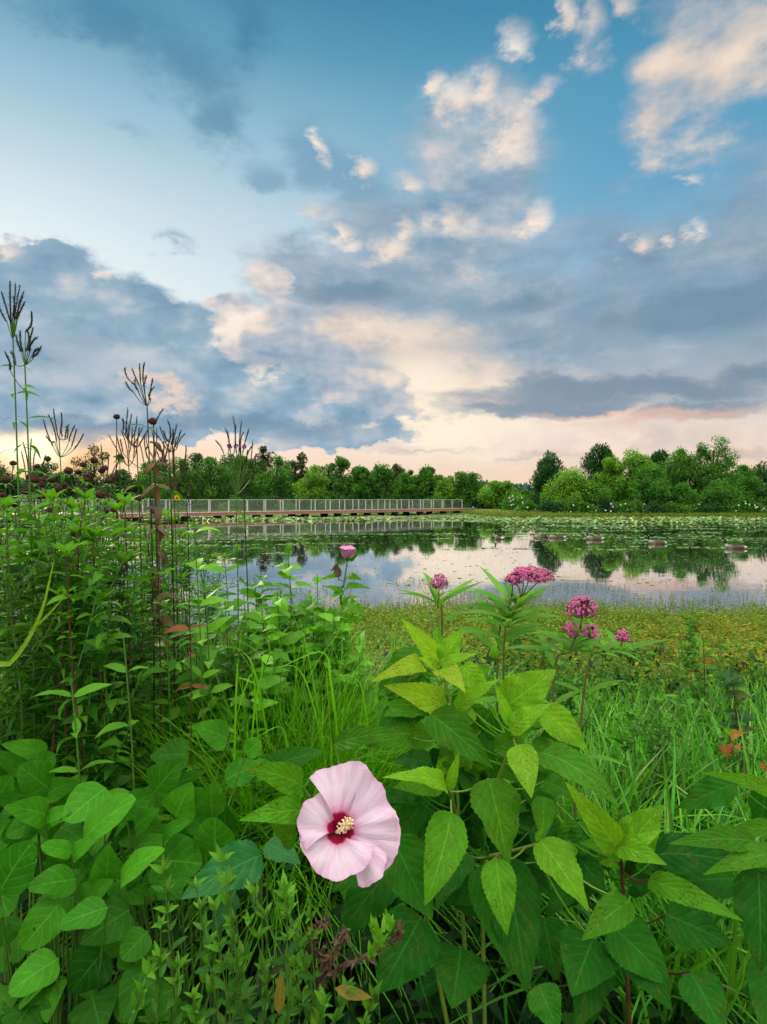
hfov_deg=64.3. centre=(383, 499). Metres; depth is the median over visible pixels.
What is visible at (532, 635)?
leafy plant
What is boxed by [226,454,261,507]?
shore tree
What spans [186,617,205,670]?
leafy plant
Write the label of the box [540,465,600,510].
bank tree
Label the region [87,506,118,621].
leafy plant
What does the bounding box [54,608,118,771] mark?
leafy plant
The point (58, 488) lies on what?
seed head plant
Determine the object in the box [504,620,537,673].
leafy plant
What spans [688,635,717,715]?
leafy stalk
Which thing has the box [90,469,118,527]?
seed head plant
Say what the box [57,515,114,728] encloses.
leafy plant
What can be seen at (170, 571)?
leafy plant
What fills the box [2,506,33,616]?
leafy plant
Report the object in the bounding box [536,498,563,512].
bank shrub
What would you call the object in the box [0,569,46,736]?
leafy plant
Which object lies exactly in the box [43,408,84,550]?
vervain
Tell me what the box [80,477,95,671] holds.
seed head plant
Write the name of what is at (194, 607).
leafy plant
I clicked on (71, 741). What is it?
leafy plant
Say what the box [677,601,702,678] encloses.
leafy plant
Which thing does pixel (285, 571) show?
leafy bush
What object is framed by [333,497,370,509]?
bank shrub
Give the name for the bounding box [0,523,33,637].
seed head plant
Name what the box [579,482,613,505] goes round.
bank tree
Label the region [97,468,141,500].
shore tree
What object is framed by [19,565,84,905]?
leafy plant
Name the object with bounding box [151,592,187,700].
leafy plant
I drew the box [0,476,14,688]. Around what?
seed head plant
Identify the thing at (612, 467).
bank tree
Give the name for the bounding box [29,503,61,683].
leafy plant
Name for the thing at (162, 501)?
bank shrub
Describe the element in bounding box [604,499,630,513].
bank shrub
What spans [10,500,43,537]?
leafy plant
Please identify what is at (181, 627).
red leaved plant
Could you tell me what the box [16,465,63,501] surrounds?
shore tree
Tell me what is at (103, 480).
vervain
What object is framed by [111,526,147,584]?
leafy plant
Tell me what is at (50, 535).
seed head plant
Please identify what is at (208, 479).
shore tree
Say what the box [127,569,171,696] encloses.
leafy plant
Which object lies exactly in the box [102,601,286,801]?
leafy bush
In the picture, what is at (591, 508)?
bank shrub
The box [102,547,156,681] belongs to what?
leafy plant
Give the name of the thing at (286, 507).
bank shrub
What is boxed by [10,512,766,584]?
lily pads
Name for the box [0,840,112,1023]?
round leaved plant
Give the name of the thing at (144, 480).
shore tree
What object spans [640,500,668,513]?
bank shrub
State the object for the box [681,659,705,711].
leafy plant
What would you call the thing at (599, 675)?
leafy plant
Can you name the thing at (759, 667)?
leafy plant
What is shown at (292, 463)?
shore tree
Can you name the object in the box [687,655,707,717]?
leafy plant
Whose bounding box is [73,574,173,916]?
leafy plant
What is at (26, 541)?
leafy plant
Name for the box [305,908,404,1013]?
withered stalk
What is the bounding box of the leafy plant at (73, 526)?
[36,521,110,947]
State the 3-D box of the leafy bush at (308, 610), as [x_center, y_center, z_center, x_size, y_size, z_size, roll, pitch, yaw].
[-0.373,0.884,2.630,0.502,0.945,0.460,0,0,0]
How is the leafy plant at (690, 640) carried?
on the ground at (416, 1010)
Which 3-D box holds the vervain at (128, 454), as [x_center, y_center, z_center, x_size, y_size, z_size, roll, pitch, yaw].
[-0.951,0.525,2.368,0.189,1.646,0.160,0,0,0]
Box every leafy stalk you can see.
[663,647,688,744]
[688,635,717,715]
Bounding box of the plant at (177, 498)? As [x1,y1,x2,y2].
[167,495,191,734]
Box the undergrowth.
[0,636,766,1023]
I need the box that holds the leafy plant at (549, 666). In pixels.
[545,619,560,671]
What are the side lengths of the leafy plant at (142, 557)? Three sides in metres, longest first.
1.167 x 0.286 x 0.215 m
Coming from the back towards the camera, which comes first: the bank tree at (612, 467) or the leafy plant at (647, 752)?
the bank tree at (612, 467)
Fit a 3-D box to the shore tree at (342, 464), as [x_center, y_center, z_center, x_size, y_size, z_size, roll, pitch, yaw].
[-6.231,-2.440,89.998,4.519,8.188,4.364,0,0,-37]
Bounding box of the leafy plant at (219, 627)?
[209,610,219,644]
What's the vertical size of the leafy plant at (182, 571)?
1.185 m
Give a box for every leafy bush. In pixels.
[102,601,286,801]
[183,630,289,807]
[184,611,344,787]
[192,578,296,667]
[195,592,317,739]
[252,596,349,737]
[253,543,357,710]
[284,611,379,751]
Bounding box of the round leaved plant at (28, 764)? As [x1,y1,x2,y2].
[0,719,322,1023]
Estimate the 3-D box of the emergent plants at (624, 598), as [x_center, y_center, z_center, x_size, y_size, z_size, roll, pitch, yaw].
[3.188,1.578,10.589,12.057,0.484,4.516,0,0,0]
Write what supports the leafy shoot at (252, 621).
on the ground at (416, 1010)
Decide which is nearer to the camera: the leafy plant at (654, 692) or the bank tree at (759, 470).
the leafy plant at (654, 692)
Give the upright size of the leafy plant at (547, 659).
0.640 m
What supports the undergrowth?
on the ground at (416, 1010)
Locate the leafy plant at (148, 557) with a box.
[129,515,169,651]
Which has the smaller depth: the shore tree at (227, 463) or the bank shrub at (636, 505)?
the bank shrub at (636, 505)
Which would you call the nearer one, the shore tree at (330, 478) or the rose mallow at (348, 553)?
the rose mallow at (348, 553)
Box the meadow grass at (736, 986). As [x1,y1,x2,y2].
[406,665,766,1023]
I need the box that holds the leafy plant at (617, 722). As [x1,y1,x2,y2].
[607,704,634,765]
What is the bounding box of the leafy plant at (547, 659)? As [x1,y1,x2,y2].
[536,617,554,669]
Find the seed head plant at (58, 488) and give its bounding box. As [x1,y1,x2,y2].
[0,485,65,724]
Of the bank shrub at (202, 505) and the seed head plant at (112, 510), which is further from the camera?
the bank shrub at (202, 505)
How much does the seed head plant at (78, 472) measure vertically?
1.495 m
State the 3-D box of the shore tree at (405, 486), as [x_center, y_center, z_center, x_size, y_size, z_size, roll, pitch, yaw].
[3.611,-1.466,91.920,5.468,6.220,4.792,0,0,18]
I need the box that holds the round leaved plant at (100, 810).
[1,781,135,1023]
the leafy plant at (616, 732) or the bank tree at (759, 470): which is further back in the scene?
the bank tree at (759, 470)
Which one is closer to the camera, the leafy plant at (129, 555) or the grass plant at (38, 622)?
the grass plant at (38, 622)
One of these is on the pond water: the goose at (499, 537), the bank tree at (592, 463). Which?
the goose at (499, 537)
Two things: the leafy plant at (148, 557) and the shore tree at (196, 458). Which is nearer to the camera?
the leafy plant at (148, 557)
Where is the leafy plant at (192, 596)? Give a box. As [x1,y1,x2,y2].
[187,569,199,648]
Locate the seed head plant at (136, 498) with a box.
[132,495,178,730]
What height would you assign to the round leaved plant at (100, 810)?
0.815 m
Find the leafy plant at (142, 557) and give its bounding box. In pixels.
[129,532,155,640]
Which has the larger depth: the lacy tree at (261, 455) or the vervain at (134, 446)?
the lacy tree at (261, 455)
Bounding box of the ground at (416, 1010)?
[6,500,737,1023]
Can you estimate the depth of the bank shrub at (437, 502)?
85.36 m
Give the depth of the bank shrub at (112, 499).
85.28 m
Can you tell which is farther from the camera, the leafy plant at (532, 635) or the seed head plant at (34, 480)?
the leafy plant at (532, 635)
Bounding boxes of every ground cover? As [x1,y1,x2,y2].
[288,595,766,714]
[622,612,766,727]
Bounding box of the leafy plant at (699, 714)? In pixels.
[678,696,709,769]
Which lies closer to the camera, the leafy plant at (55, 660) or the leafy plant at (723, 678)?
the leafy plant at (55, 660)
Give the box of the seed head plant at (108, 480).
[80,477,115,645]
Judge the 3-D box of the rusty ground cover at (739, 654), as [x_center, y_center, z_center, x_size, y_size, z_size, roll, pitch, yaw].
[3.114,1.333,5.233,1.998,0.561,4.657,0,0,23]
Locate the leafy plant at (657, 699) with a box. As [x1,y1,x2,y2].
[631,687,696,832]
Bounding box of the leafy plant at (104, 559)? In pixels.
[29,524,141,850]
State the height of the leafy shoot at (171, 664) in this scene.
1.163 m
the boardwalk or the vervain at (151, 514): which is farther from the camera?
the boardwalk
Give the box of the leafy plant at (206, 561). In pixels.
[180,517,228,655]
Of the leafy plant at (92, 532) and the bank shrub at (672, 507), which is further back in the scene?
the bank shrub at (672, 507)
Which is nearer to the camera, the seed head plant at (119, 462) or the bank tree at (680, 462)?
the seed head plant at (119, 462)
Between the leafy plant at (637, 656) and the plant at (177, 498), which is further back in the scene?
the leafy plant at (637, 656)
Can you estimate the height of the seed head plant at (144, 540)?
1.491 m
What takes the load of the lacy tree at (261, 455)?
on the ground at (416, 1010)
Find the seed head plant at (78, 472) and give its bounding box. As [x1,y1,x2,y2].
[74,462,99,747]
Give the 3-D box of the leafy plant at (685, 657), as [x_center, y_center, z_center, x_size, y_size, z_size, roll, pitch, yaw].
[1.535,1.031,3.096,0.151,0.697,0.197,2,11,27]
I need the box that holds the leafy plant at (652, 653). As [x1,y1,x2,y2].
[629,651,669,746]
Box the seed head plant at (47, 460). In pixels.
[26,456,53,621]
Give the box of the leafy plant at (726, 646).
[722,640,750,709]
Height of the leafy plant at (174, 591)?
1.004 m
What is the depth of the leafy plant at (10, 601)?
1.62 m
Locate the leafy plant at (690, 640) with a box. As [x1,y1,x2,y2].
[670,615,700,696]
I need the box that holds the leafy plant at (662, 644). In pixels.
[647,620,683,735]
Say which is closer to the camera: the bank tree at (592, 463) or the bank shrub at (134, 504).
the bank tree at (592, 463)
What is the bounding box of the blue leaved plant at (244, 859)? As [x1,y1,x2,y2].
[180,835,300,1020]
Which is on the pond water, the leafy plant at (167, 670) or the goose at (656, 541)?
the goose at (656, 541)
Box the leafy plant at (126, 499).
[96,492,166,872]
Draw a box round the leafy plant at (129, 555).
[80,550,160,788]
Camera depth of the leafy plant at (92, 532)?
1.79 m
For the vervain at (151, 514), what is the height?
1.803 m
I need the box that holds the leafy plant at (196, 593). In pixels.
[187,576,210,621]
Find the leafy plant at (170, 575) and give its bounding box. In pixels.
[138,539,183,690]
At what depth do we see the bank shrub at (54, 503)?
85.41 m
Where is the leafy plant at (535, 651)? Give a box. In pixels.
[523,630,540,668]
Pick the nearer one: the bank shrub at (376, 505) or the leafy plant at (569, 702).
the leafy plant at (569, 702)
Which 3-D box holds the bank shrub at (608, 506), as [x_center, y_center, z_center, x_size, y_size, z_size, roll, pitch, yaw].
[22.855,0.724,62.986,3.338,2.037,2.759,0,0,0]
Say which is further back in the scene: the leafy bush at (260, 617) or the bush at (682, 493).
the bush at (682, 493)
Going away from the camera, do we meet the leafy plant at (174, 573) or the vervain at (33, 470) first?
the vervain at (33, 470)
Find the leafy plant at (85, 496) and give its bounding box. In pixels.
[13,486,127,916]
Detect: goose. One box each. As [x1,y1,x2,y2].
[494,530,503,539]
[530,534,548,537]
[545,534,565,537]
[585,531,604,539]
[645,534,667,543]
[722,538,746,548]
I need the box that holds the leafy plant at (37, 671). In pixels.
[12,575,56,719]
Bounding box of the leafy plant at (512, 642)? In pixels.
[501,622,522,674]
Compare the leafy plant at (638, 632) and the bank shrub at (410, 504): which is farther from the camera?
the bank shrub at (410, 504)
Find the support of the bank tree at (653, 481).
on the ground at (416, 1010)
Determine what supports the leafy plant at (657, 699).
on the ground at (416, 1010)
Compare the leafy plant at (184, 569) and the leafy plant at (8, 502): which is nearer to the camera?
the leafy plant at (8, 502)
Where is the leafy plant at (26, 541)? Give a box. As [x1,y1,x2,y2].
[0,504,38,751]
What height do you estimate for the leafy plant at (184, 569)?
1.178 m
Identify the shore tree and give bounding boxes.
[0,466,25,498]
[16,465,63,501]
[21,463,58,493]
[47,469,86,501]
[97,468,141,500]
[132,461,171,507]
[140,457,175,491]
[159,456,205,504]
[187,452,217,497]
[188,456,232,507]
[209,453,239,504]
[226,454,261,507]
[245,454,268,505]
[250,455,298,507]
[281,460,305,505]
[292,464,330,509]
[310,463,344,500]
[327,455,351,503]
[340,464,375,507]
[346,466,370,490]
[362,461,398,507]
[383,466,410,498]
[390,470,417,504]
[412,464,438,507]
[432,474,461,507]
[448,471,485,507]
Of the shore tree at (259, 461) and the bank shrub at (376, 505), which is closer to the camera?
the bank shrub at (376, 505)
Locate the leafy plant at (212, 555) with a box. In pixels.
[195,553,223,642]
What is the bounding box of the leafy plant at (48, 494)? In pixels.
[29,488,114,825]
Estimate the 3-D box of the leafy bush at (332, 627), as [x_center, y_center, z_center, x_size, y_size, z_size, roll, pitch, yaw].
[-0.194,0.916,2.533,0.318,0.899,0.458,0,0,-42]
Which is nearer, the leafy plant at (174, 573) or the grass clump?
the grass clump
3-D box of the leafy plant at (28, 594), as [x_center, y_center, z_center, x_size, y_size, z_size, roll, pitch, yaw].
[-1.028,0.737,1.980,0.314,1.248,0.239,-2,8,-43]
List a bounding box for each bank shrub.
[0,497,32,509]
[38,496,69,508]
[79,500,104,509]
[96,496,129,509]
[108,498,144,510]
[141,497,178,509]
[159,494,198,509]
[181,500,218,509]
[214,496,252,509]
[240,496,278,509]
[269,500,301,510]
[290,500,328,509]
[308,498,343,509]
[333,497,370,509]
[369,501,405,508]
[394,497,426,508]
[417,495,447,507]
[440,500,470,507]
[470,497,487,508]
[500,495,530,509]
[515,499,538,511]
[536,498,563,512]
[561,498,589,512]
[575,501,600,512]
[594,498,618,512]
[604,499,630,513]
[619,498,645,513]
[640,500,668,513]
[664,501,695,513]
[684,499,702,512]
[697,501,727,513]
[725,497,754,513]
[746,498,766,513]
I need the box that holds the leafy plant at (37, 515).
[26,494,59,554]
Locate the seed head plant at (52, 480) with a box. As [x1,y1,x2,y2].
[38,476,68,680]
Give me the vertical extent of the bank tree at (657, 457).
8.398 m
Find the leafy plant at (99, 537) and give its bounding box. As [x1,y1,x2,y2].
[75,511,129,625]
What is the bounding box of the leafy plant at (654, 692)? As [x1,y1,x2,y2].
[639,659,670,736]
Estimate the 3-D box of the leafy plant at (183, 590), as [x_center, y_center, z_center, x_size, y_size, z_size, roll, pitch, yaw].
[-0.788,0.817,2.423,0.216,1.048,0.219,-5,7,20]
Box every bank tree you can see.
[476,480,521,508]
[518,489,537,503]
[529,449,568,505]
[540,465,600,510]
[579,442,622,485]
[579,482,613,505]
[592,456,629,502]
[609,446,666,502]
[625,462,673,504]
[646,448,675,485]
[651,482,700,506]
[661,446,711,495]
[684,435,744,494]
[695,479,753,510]
[718,464,766,502]
[749,461,766,502]
[757,469,766,497]
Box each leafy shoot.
[29,678,118,1000]
[95,637,154,914]
[141,558,194,813]
[179,516,233,796]
[184,555,242,797]
[209,559,250,689]
[232,592,257,728]
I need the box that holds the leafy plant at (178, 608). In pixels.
[167,562,187,658]
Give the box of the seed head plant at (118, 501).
[90,485,135,755]
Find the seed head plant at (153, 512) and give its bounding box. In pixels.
[145,510,172,700]
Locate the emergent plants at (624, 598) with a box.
[243,570,766,619]
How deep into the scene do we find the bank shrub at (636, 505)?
62.35 m
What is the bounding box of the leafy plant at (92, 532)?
[49,522,156,780]
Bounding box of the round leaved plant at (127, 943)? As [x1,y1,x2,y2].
[68,833,202,1023]
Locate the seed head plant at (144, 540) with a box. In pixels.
[135,465,160,723]
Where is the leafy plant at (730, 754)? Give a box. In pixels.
[701,723,742,810]
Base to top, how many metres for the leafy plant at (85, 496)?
1.400 m
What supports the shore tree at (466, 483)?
on the ground at (416, 1010)
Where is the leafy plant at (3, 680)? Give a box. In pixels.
[0,546,43,818]
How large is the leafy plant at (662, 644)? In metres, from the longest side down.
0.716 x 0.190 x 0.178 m
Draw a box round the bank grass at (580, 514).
[12,507,766,516]
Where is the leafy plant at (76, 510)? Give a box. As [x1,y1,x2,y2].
[35,494,91,603]
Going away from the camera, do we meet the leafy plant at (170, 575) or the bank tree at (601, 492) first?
the leafy plant at (170, 575)
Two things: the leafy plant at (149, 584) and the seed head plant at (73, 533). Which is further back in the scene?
the leafy plant at (149, 584)
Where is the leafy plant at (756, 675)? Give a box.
[745,654,766,750]
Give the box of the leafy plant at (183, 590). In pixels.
[151,571,197,724]
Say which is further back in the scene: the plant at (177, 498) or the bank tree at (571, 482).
the bank tree at (571, 482)
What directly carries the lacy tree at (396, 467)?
on the ground at (416, 1010)
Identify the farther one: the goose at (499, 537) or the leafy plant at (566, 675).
the goose at (499, 537)
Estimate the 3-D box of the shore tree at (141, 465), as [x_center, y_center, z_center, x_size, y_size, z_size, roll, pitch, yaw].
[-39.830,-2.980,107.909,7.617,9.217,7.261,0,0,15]
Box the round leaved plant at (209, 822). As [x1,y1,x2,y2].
[111,758,241,1023]
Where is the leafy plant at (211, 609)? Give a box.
[198,584,228,645]
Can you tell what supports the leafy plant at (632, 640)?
on the ground at (416, 1010)
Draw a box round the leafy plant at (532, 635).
[526,626,537,670]
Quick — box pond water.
[0,512,766,627]
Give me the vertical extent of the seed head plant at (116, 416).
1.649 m
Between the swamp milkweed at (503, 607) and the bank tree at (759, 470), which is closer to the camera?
the swamp milkweed at (503, 607)
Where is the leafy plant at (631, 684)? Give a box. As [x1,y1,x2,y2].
[610,681,655,797]
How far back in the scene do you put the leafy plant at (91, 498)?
3.63 m
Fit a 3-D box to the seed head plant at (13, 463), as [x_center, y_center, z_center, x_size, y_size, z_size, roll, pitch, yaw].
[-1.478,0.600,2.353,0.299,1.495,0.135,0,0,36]
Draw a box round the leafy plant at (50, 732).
[25,570,89,900]
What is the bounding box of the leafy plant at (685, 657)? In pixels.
[670,639,702,732]
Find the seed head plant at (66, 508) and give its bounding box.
[55,483,72,563]
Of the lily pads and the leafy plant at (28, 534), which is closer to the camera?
the leafy plant at (28, 534)
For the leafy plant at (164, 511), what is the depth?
2.72 m
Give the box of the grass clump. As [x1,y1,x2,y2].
[0,599,596,1023]
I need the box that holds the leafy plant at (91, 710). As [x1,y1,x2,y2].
[43,541,136,841]
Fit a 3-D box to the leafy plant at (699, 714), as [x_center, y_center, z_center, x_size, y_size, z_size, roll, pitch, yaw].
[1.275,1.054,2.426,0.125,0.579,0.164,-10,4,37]
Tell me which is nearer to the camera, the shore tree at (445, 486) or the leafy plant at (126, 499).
the leafy plant at (126, 499)
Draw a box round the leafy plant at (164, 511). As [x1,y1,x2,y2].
[135,508,197,696]
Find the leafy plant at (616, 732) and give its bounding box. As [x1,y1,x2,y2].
[606,703,649,816]
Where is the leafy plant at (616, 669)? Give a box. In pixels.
[609,647,625,686]
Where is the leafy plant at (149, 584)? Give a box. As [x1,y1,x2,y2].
[131,526,159,684]
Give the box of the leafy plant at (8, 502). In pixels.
[0,491,62,905]
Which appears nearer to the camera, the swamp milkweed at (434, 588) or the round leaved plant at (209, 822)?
the round leaved plant at (209, 822)
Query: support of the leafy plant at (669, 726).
on the ground at (416, 1010)
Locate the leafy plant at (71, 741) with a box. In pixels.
[47,553,128,780]
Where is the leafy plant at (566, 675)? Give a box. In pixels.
[537,644,577,697]
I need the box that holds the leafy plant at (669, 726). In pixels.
[639,713,681,832]
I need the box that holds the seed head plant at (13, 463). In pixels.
[0,460,34,679]
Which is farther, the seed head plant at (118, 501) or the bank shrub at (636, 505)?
the bank shrub at (636, 505)
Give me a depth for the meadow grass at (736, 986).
1.88 m
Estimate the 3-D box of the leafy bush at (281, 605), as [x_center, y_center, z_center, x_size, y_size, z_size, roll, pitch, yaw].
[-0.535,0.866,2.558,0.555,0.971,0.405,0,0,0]
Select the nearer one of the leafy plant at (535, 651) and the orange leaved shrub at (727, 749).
the orange leaved shrub at (727, 749)
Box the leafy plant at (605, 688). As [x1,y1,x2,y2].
[582,687,608,743]
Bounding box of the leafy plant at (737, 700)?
[729,678,755,725]
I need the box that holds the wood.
[10,474,698,499]
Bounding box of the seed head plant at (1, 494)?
[0,492,6,542]
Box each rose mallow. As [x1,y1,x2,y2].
[239,618,670,1023]
[283,546,370,639]
[523,782,743,1023]
[669,772,766,1023]
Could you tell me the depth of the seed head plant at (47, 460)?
2.58 m
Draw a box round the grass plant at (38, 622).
[0,559,62,666]
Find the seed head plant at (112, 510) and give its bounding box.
[102,507,119,717]
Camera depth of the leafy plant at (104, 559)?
1.93 m
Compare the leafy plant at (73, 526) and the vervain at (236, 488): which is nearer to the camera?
the leafy plant at (73, 526)
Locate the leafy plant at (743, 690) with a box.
[727,687,753,744]
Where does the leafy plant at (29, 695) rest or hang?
on the ground at (416, 1010)
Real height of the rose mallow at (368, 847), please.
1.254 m
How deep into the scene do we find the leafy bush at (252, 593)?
2.71 m
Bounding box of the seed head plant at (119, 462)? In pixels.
[113,454,130,707]
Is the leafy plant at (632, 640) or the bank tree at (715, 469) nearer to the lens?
the leafy plant at (632, 640)
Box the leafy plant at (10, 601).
[0,499,65,983]
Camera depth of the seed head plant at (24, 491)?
2.09 m
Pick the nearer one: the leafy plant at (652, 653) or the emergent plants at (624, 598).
the leafy plant at (652, 653)
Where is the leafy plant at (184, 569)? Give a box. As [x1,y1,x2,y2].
[178,530,193,639]
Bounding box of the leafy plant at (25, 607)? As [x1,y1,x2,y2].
[5,534,43,736]
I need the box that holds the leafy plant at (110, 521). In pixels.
[77,505,150,756]
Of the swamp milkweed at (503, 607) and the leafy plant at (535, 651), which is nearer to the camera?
the swamp milkweed at (503, 607)
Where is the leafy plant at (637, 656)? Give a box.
[631,645,657,710]
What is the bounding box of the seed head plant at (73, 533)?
[53,531,89,760]
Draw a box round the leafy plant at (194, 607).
[184,582,211,648]
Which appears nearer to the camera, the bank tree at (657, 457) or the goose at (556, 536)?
the goose at (556, 536)
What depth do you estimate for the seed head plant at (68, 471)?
2.20 m
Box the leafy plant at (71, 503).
[26,484,116,804]
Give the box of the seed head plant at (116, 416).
[103,414,128,710]
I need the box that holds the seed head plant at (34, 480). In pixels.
[26,476,48,717]
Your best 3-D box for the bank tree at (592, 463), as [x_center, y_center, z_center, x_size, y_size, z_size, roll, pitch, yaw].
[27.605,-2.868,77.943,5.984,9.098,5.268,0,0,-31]
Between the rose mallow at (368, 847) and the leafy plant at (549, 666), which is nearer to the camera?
the rose mallow at (368, 847)
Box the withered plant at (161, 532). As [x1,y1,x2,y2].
[141,418,180,746]
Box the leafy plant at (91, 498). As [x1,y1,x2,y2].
[59,488,97,561]
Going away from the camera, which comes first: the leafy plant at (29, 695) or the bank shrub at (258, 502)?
the leafy plant at (29, 695)
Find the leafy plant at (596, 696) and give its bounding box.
[579,691,602,740]
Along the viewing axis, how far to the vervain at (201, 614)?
2.51 m
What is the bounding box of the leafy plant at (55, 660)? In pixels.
[11,584,114,947]
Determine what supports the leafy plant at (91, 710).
on the ground at (416, 1010)
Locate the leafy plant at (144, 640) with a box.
[101,590,162,868]
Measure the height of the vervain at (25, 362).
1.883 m
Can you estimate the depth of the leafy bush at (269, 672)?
2.16 m
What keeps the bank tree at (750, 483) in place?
on the ground at (416, 1010)
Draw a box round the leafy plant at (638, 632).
[616,630,648,710]
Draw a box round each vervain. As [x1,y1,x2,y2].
[0,281,45,915]
[0,311,57,951]
[21,438,48,641]
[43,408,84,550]
[87,446,120,599]
[108,426,158,668]
[120,407,163,780]
[124,363,169,764]
[139,428,172,732]
[149,420,192,737]
[156,436,189,695]
[172,464,207,669]
[215,417,262,726]
[226,442,263,637]
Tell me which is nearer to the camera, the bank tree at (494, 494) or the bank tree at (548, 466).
the bank tree at (548, 466)
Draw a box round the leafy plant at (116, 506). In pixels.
[87,500,159,783]
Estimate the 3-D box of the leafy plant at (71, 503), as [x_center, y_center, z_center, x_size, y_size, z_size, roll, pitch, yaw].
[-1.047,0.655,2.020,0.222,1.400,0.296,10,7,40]
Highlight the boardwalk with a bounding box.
[0,499,476,522]
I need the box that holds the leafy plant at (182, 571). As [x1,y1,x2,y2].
[172,529,199,659]
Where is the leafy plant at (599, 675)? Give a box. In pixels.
[590,642,614,737]
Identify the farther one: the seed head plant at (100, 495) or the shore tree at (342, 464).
the shore tree at (342, 464)
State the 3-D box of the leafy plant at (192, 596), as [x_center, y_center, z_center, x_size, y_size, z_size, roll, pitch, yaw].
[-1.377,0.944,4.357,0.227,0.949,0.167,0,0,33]
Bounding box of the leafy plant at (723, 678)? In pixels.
[712,649,736,729]
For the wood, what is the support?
on the ground at (416, 1010)
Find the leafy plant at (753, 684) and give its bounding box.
[746,644,758,688]
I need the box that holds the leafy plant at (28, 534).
[16,509,57,652]
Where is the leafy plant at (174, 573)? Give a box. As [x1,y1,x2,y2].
[147,531,192,661]
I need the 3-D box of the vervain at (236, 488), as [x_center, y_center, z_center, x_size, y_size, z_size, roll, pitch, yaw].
[-0.519,0.529,2.156,0.186,1.635,0.177,0,0,0]
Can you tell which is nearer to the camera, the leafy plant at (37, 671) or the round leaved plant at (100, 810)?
the round leaved plant at (100, 810)
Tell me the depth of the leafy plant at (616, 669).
3.96 m
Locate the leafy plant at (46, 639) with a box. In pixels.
[0,507,107,894]
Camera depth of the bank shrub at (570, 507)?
62.47 m
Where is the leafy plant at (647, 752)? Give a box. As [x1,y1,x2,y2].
[634,707,673,805]
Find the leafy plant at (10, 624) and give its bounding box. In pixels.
[0,593,30,736]
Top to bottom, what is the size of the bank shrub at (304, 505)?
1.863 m
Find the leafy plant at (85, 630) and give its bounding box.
[59,559,114,743]
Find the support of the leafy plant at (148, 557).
on the ground at (416, 1010)
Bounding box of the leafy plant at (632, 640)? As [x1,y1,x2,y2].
[621,627,643,703]
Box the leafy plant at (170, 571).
[142,510,203,717]
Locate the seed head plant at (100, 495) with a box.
[82,491,111,681]
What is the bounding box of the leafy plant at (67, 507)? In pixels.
[55,498,85,534]
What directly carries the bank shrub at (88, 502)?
on the ground at (416, 1010)
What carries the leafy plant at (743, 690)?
on the ground at (416, 1010)
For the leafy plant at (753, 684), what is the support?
on the ground at (416, 1010)
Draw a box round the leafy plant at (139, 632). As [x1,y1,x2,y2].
[108,524,176,753]
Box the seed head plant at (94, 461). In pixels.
[85,457,110,676]
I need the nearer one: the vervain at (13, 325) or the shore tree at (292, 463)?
the vervain at (13, 325)
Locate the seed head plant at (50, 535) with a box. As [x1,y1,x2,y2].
[44,508,54,671]
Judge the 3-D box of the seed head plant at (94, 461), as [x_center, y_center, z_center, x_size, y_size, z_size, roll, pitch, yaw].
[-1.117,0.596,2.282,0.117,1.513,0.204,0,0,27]
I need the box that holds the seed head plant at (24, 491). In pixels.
[19,487,92,682]
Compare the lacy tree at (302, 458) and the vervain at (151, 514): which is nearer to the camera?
the vervain at (151, 514)
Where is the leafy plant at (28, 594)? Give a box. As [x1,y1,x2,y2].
[17,535,111,776]
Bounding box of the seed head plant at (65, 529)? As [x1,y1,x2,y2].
[62,516,76,571]
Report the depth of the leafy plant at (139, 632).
2.29 m
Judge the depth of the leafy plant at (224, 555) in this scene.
3.24 m
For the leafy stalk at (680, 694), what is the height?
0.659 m
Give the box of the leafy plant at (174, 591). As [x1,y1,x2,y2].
[148,571,185,653]
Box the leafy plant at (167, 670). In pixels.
[146,612,192,744]
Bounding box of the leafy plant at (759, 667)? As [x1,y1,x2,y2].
[754,658,766,688]
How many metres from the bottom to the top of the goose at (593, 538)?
0.445 m
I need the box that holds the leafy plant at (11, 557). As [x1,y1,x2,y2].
[0,552,62,739]
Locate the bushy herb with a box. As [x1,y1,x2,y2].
[128,843,382,1023]
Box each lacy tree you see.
[70,444,113,499]
[247,446,276,476]
[289,452,309,501]
[384,463,401,497]
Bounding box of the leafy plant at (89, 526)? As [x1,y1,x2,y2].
[62,499,112,622]
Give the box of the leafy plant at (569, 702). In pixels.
[551,658,586,723]
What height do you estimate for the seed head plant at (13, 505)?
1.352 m
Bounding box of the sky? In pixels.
[0,0,766,498]
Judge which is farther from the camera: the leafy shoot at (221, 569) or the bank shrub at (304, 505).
the bank shrub at (304, 505)
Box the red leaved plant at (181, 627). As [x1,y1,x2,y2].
[162,600,208,887]
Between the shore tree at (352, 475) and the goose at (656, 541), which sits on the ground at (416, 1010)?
the shore tree at (352, 475)
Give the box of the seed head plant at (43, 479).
[3,477,48,558]
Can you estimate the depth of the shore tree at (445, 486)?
87.89 m
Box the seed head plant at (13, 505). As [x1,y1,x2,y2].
[3,501,35,737]
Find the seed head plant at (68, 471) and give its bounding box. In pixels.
[61,466,140,745]
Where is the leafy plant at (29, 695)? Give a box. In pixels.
[0,577,67,916]
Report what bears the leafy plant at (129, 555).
on the ground at (416, 1010)
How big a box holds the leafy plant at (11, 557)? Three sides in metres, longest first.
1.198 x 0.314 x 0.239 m
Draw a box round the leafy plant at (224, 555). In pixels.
[193,552,236,659]
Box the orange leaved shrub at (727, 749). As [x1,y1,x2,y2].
[716,667,766,801]
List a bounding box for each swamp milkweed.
[399,572,483,931]
[451,565,561,987]
[507,595,672,1023]
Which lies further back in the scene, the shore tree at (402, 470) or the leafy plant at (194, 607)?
the shore tree at (402, 470)

